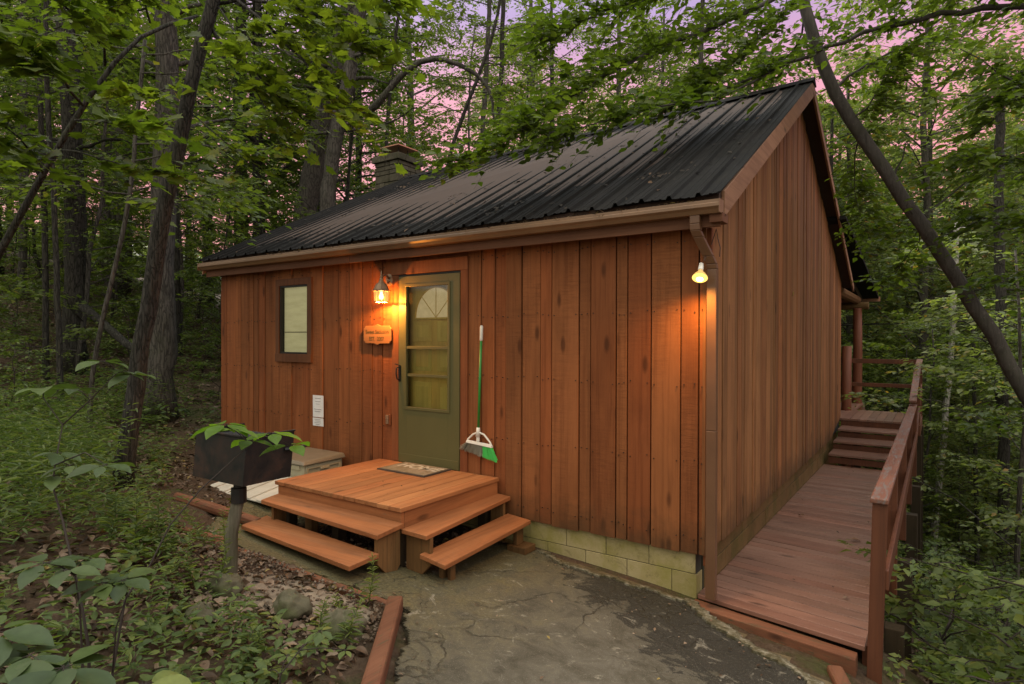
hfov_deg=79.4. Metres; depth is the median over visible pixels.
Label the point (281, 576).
gravel
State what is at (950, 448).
sapling
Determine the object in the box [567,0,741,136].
forest tree
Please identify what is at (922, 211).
forest tree
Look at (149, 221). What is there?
sapling
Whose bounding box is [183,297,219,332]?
shrub
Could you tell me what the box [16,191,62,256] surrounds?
sapling
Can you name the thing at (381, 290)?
wall lantern
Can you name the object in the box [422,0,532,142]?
young tree
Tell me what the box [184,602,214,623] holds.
rock
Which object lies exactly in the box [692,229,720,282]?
flood lamp
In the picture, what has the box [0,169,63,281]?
sapling
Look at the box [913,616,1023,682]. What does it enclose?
shrub
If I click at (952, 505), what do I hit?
sapling
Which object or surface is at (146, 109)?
forest tree
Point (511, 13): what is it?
sky
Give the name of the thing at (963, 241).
forest tree
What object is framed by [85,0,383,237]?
forest tree
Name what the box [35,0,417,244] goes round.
forest tree
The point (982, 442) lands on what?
sapling
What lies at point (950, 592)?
shrub
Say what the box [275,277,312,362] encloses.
window
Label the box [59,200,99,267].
sapling
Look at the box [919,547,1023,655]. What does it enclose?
shrub
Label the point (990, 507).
sapling
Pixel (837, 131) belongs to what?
sapling
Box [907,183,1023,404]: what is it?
forest tree
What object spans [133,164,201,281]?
sapling
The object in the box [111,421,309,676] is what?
seedling
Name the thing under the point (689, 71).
forest tree
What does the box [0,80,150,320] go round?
sapling
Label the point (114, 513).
weed
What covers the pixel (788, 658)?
dirt strip
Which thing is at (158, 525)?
weed
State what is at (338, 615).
rock
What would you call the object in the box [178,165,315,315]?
sapling
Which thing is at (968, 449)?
sapling
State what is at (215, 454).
park grill
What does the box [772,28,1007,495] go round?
forest tree
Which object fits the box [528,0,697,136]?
forest tree
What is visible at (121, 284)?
forest tree
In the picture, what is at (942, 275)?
forest tree
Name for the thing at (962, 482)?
sapling
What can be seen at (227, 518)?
weed
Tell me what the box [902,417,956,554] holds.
sapling
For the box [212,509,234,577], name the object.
weed
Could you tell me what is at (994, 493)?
sapling
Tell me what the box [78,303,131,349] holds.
fallen log
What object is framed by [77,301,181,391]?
shrub
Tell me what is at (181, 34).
forest tree
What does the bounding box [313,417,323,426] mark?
paper notice
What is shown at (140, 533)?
weed
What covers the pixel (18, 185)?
forest tree
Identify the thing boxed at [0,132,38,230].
sapling
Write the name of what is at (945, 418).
birch tree
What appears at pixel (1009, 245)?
forest tree
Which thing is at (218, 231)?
sapling
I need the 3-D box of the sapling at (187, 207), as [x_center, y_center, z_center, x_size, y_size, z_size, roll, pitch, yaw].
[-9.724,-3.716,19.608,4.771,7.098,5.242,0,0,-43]
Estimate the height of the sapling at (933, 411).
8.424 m
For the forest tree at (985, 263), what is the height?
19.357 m
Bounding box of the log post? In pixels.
[841,346,851,466]
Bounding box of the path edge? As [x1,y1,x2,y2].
[536,549,824,683]
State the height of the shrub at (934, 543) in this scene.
2.329 m
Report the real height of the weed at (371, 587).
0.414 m
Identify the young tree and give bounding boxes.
[0,0,178,380]
[0,0,218,407]
[0,3,308,440]
[2,0,114,294]
[29,51,181,240]
[294,0,463,155]
[379,0,583,165]
[408,0,558,154]
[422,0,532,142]
[870,291,1023,604]
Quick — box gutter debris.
[267,198,703,254]
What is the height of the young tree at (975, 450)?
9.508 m
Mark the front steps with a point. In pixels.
(410, 518)
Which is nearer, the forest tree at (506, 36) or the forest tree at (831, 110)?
the forest tree at (831, 110)
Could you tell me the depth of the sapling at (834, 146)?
17.69 m
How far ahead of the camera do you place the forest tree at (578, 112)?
49.81 m
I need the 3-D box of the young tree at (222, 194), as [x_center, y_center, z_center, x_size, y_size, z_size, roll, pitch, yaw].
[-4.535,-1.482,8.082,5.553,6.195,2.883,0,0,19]
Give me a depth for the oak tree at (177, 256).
13.46 m
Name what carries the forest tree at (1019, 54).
on the ground at (800, 659)
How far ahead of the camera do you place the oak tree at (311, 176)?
16.28 m
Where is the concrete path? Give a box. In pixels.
[206,500,806,683]
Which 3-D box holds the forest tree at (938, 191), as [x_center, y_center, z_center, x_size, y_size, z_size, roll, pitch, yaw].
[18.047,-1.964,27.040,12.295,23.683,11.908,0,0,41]
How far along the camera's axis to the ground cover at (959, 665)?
4.43 m
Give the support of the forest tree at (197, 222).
on the ground at (800, 659)
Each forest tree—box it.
[0,0,148,274]
[0,0,189,264]
[0,0,248,300]
[0,2,95,180]
[0,2,148,220]
[0,28,96,259]
[1,0,263,285]
[2,93,58,251]
[8,1,179,266]
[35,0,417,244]
[50,0,194,224]
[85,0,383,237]
[88,0,302,307]
[133,10,268,290]
[140,0,434,209]
[217,5,408,210]
[218,24,305,235]
[262,3,447,225]
[321,0,515,186]
[439,0,620,150]
[451,30,624,156]
[463,71,555,152]
[463,103,541,151]
[466,0,623,154]
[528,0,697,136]
[541,79,607,131]
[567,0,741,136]
[577,0,886,213]
[584,87,651,127]
[587,46,735,126]
[601,36,732,127]
[653,67,747,111]
[745,66,992,468]
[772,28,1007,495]
[810,0,1023,567]
[816,88,940,407]
[817,42,944,405]
[825,23,1023,499]
[833,167,906,377]
[840,166,947,408]
[853,124,983,392]
[859,129,970,354]
[874,0,1023,499]
[881,168,1023,535]
[894,108,1023,438]
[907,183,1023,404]
[918,102,1023,564]
[919,62,1023,443]
[935,54,1023,404]
[948,171,1023,364]
[963,110,1023,424]
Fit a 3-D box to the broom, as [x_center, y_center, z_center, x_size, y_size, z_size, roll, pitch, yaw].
[-0.334,0.505,6.128,0.473,1.339,0.047,0,0,35]
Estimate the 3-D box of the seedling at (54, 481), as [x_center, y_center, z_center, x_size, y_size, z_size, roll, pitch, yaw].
[-2.072,0.895,3.160,0.902,1.602,0.603,0,0,35]
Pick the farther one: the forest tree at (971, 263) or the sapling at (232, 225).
the forest tree at (971, 263)
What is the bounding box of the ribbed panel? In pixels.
[211,477,289,502]
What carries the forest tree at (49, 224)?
on the ground at (800, 659)
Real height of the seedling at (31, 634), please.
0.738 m
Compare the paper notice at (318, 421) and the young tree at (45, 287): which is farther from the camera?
the young tree at (45, 287)
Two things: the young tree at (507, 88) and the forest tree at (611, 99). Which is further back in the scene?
the forest tree at (611, 99)
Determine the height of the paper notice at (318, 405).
0.269 m
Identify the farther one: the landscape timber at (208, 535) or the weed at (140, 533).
the landscape timber at (208, 535)
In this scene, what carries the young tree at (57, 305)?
on the ground at (800, 659)
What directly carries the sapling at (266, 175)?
on the ground at (800, 659)
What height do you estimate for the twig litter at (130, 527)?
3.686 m
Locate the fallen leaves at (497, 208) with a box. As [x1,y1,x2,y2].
[240,90,774,249]
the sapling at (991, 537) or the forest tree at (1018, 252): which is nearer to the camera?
the sapling at (991, 537)
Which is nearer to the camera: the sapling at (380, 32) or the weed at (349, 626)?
the weed at (349, 626)
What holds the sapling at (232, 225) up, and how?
on the ground at (800, 659)
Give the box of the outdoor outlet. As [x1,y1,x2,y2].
[385,414,390,424]
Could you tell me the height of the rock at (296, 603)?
0.233 m
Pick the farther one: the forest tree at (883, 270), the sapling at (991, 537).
the forest tree at (883, 270)
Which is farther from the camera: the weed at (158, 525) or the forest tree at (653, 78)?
the forest tree at (653, 78)
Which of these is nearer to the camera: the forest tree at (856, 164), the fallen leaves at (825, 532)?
the fallen leaves at (825, 532)
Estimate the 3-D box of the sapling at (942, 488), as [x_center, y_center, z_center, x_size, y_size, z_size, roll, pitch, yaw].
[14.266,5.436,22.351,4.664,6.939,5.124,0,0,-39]
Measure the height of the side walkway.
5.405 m
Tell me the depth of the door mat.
6.30 m
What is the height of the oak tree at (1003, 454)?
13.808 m
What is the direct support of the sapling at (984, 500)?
on the ground at (800, 659)
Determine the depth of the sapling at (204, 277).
12.64 m
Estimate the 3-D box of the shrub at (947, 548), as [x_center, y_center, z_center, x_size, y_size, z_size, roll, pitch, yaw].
[5.615,3.581,8.110,2.233,1.948,1.358,0,0,7]
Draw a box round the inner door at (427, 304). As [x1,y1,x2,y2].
[409,285,447,409]
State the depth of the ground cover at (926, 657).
6.10 m
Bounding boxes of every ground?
[0,251,1023,683]
[195,566,373,621]
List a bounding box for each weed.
[93,490,127,545]
[115,479,156,563]
[144,491,179,552]
[178,529,205,586]
[179,504,216,545]
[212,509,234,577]
[219,491,242,543]
[245,628,266,657]
[307,596,331,645]
[331,592,351,610]
[335,599,363,642]
[360,553,380,606]
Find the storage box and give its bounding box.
[290,445,344,476]
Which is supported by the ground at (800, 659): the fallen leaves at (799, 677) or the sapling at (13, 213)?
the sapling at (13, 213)
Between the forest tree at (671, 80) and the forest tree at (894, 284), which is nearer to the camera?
the forest tree at (671, 80)
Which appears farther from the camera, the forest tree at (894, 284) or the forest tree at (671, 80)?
the forest tree at (894, 284)
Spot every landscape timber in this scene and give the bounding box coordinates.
[173,492,260,523]
[178,526,223,541]
[214,540,386,604]
[361,596,402,683]
[827,665,850,683]
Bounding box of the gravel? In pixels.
[120,535,383,655]
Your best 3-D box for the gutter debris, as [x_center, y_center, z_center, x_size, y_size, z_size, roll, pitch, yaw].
[-0.810,-1.083,6.268,5.640,0.082,0.185,0,0,35]
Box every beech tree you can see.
[414,0,1023,404]
[482,0,1023,446]
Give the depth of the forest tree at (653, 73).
35.12 m
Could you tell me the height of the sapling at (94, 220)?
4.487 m
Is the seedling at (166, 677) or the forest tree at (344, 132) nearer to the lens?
the seedling at (166, 677)
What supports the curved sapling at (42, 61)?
on the ground at (800, 659)
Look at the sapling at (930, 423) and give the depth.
16.53 m
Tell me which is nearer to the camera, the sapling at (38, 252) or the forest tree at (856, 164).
the sapling at (38, 252)
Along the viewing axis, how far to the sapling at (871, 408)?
17.87 m
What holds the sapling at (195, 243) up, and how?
on the ground at (800, 659)
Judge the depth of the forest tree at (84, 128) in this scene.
30.57 m
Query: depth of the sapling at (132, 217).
26.17 m
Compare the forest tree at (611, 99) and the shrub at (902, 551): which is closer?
the shrub at (902, 551)
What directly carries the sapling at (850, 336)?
on the ground at (800, 659)
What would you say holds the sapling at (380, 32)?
on the ground at (800, 659)
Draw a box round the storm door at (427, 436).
[395,272,460,470]
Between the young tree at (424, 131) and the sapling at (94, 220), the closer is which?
the young tree at (424, 131)
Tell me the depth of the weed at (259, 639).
3.27 m
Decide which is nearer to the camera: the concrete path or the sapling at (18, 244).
the concrete path
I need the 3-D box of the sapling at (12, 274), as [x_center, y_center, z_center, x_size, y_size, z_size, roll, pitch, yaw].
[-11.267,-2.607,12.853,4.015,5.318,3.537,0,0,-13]
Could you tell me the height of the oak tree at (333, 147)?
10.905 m
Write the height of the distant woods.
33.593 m
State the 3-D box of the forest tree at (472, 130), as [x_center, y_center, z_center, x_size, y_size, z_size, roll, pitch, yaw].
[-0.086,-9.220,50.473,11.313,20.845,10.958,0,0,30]
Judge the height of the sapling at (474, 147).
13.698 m
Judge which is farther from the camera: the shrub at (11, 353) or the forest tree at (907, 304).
the forest tree at (907, 304)
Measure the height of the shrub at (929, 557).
1.917 m
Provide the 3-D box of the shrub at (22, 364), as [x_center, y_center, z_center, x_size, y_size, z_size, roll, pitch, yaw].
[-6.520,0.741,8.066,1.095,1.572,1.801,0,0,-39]
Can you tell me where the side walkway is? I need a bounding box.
[695,359,923,683]
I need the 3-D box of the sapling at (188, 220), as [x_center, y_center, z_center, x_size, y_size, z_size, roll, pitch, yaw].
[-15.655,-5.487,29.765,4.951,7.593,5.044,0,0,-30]
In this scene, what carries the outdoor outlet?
attached to the cabin
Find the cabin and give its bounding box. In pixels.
[197,77,879,600]
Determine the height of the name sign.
0.236 m
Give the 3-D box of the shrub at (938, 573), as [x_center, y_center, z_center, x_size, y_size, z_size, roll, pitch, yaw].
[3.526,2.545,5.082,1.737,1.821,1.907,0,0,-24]
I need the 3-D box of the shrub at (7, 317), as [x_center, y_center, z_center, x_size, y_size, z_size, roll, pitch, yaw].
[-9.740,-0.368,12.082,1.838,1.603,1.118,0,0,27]
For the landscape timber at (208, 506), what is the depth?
5.89 m
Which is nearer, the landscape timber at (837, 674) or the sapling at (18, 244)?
the landscape timber at (837, 674)
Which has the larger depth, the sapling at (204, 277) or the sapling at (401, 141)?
the sapling at (401, 141)
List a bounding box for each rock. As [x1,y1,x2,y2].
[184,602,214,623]
[207,572,244,597]
[272,588,312,621]
[321,608,366,644]
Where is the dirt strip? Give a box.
[557,558,832,683]
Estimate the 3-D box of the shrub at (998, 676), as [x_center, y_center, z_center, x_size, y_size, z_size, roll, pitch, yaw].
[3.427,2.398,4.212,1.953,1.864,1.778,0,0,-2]
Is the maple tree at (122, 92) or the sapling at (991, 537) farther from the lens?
the sapling at (991, 537)
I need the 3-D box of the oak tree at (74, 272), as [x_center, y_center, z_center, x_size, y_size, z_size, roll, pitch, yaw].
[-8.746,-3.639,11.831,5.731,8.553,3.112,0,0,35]
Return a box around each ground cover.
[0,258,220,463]
[0,284,335,683]
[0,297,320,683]
[899,620,987,683]
[901,586,1023,683]
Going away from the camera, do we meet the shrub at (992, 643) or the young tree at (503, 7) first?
the shrub at (992, 643)
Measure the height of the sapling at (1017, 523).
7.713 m
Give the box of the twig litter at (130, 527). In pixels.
[0,341,369,669]
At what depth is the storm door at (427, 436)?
6.51 m
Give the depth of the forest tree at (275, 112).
36.12 m
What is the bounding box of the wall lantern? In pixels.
[372,271,392,302]
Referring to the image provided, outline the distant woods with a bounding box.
[2,108,1023,338]
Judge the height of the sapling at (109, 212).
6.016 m
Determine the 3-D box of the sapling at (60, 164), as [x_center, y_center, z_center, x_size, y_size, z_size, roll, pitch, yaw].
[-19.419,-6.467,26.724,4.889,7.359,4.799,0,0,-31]
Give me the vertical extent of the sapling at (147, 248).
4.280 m
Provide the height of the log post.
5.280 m
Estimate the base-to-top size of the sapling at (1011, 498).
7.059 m
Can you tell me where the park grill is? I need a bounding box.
[189,423,306,573]
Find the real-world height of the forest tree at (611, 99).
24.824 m
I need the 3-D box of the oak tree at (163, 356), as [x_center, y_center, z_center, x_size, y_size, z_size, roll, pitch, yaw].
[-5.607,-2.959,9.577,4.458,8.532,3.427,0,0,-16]
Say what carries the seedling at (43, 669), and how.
on the ground at (800, 659)
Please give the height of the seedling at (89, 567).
0.850 m
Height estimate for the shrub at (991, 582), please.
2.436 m
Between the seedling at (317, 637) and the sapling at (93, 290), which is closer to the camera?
the seedling at (317, 637)
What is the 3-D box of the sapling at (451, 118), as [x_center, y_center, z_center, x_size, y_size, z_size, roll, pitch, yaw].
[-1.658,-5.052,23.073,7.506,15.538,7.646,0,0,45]
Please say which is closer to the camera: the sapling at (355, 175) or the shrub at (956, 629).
the shrub at (956, 629)
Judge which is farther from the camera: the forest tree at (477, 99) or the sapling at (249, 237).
the forest tree at (477, 99)
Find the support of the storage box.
on the ground at (800, 659)
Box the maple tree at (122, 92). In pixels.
[60,0,453,488]
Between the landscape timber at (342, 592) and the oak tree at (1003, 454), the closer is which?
the landscape timber at (342, 592)
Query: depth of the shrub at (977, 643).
5.70 m
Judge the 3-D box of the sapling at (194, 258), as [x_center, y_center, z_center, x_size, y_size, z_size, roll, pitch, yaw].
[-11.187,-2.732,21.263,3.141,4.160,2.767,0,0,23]
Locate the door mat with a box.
[377,462,451,476]
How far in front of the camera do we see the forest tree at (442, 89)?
39.03 m
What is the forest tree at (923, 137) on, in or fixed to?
on the ground at (800, 659)
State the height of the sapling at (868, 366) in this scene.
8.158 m
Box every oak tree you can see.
[0,0,195,374]
[0,0,298,423]
[83,78,278,355]
[233,0,511,210]
[257,0,400,221]
[899,81,1023,622]
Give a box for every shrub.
[0,284,41,342]
[0,330,77,396]
[0,339,62,428]
[13,276,63,316]
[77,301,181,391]
[120,279,143,334]
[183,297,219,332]
[838,539,1023,683]
[883,557,1023,683]
[884,542,1006,669]
[886,541,1013,660]
[889,585,1023,683]
[897,511,988,624]
[897,536,972,620]
[899,546,1011,648]
[912,571,1022,666]
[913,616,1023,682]
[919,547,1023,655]
[925,598,1023,657]
[925,634,1022,683]
[926,555,1023,650]
[994,599,1023,673]
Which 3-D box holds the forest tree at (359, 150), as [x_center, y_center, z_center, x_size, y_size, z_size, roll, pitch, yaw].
[-8.199,-10.195,30.408,9.269,21.945,9.734,0,0,20]
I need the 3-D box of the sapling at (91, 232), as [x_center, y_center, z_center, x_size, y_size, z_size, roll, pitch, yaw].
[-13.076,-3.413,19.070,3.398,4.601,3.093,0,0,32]
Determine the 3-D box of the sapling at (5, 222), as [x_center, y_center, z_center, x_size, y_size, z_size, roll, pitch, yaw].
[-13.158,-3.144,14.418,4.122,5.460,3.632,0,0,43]
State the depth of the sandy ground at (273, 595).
4.13 m
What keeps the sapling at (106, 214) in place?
on the ground at (800, 659)
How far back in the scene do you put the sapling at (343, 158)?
20.42 m
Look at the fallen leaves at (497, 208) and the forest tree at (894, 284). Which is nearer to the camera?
the fallen leaves at (497, 208)
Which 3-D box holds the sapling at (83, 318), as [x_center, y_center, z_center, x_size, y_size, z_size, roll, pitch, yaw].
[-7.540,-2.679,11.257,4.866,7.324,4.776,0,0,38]
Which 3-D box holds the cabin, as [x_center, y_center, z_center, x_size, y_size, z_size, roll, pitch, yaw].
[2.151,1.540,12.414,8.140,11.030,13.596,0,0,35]
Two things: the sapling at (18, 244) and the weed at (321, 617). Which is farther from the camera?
the sapling at (18, 244)
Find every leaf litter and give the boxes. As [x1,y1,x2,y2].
[0,260,220,466]
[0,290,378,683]
[113,451,470,562]
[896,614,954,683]
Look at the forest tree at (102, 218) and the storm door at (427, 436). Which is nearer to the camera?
the storm door at (427, 436)
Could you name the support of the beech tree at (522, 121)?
on the ground at (800, 659)
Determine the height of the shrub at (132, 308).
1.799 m
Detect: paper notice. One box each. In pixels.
[313,395,323,417]
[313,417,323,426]
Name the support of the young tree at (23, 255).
on the ground at (800, 659)
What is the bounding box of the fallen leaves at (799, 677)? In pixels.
[243,510,801,683]
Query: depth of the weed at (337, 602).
3.86 m
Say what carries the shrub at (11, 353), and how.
on the ground at (800, 659)
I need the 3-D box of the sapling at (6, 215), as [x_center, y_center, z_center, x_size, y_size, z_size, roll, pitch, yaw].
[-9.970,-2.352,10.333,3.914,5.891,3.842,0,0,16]
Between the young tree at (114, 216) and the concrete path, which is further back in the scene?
the young tree at (114, 216)
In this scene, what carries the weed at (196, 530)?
on the ground at (800, 659)
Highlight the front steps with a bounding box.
[241,459,534,580]
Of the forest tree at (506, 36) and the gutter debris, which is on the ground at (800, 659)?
the forest tree at (506, 36)
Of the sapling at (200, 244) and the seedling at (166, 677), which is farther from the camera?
the sapling at (200, 244)
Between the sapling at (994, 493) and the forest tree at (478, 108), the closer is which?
the sapling at (994, 493)
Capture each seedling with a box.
[0,615,54,665]
[0,644,115,683]
[7,550,156,672]
[15,359,155,667]
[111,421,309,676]
[127,670,199,683]
[253,626,356,683]
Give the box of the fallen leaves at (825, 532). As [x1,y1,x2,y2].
[741,471,868,597]
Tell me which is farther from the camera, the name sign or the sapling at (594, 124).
the sapling at (594, 124)
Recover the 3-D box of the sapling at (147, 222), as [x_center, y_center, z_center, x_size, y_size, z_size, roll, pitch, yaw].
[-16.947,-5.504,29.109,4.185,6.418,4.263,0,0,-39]
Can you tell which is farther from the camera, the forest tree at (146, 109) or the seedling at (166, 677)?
the forest tree at (146, 109)
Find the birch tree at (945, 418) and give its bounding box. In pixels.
[887,208,1023,588]
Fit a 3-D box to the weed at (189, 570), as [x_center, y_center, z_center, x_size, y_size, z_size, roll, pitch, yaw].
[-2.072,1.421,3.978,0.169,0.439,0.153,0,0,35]
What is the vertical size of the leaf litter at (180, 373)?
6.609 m
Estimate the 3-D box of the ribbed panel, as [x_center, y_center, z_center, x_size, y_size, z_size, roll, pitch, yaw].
[-2.767,1.573,6.765,1.240,0.122,0.580,0,0,35]
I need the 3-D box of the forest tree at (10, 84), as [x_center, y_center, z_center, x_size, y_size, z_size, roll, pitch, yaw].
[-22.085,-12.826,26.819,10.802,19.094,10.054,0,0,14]
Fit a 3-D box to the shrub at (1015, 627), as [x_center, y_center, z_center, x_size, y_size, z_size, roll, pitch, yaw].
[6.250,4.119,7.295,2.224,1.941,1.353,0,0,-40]
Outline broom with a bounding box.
[459,325,497,461]
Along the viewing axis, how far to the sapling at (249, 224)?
28.23 m
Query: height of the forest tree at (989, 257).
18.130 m
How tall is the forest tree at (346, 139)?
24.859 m
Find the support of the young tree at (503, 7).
on the ground at (800, 659)
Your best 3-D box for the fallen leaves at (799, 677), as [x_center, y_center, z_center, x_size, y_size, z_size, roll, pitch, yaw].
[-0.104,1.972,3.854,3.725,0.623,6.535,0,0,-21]
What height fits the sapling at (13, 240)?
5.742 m
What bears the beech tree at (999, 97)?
on the ground at (800, 659)
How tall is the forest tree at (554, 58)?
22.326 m
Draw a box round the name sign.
[364,324,391,344]
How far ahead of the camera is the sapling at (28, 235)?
22.59 m
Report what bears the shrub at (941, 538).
on the ground at (800, 659)
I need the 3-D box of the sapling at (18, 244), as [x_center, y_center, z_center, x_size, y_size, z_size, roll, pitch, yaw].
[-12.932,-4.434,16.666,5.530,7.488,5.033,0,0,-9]
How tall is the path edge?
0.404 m
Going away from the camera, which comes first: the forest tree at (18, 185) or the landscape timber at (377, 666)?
the landscape timber at (377, 666)
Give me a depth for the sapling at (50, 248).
21.19 m
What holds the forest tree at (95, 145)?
on the ground at (800, 659)
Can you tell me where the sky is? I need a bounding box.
[0,0,1023,250]
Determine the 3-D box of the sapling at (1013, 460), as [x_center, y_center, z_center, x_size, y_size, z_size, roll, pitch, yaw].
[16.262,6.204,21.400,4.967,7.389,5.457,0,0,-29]
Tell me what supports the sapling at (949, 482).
on the ground at (800, 659)
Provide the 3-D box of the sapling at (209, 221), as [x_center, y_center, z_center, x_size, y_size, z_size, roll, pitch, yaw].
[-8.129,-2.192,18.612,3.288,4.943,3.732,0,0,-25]
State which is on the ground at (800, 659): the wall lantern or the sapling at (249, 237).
the sapling at (249, 237)
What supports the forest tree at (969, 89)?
on the ground at (800, 659)
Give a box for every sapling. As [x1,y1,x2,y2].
[0,0,228,260]
[0,9,247,367]
[0,44,208,312]
[0,58,147,297]
[0,67,41,340]
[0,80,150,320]
[0,103,88,314]
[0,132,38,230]
[0,155,51,232]
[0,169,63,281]
[0,173,48,256]
[1,121,58,256]
[1,193,60,265]
[3,195,63,271]
[4,105,98,260]
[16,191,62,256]
[32,163,147,283]
[38,103,208,323]
[55,1,291,341]
[57,123,149,276]
[58,196,133,270]
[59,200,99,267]
[97,119,200,277]
[117,63,303,299]
[117,176,279,348]
[122,124,275,321]
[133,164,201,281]
[133,166,202,263]
[134,156,220,294]
[135,210,199,286]
[144,191,221,299]
[144,207,219,312]
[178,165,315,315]
[183,165,296,289]
[184,157,293,280]
[184,192,282,321]
[190,195,274,289]
[194,102,357,242]
[223,0,455,232]
[264,1,427,223]
[268,56,406,203]
[336,162,372,204]
[353,122,447,184]
[397,0,565,169]
[431,117,512,164]
[567,109,611,134]
[818,103,868,433]
[822,118,886,443]
[836,332,987,564]
[836,346,1023,568]
[836,390,900,468]
[837,307,1023,587]
[838,329,972,537]
[839,231,1023,663]
[876,327,1023,610]
[889,398,973,554]
[901,438,1023,608]
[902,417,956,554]
[909,409,1017,562]
[923,327,1023,637]
[923,387,1023,576]
[924,418,1023,593]
[938,414,1018,552]
[939,454,1023,621]
[940,416,1023,597]
[942,440,1023,615]
[943,441,990,554]
[954,436,1023,607]
[966,426,1023,623]
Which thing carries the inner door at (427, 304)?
in the cabin
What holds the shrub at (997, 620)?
on the ground at (800, 659)
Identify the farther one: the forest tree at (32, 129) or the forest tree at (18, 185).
the forest tree at (18, 185)
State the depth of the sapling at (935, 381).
15.54 m
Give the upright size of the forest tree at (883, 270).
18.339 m
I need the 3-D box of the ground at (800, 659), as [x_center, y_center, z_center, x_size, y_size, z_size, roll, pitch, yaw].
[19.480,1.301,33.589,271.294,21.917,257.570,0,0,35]
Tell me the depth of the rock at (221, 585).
3.96 m
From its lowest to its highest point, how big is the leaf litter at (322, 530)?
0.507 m
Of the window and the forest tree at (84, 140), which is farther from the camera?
the forest tree at (84, 140)
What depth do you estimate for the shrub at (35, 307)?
14.66 m
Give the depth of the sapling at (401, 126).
28.28 m

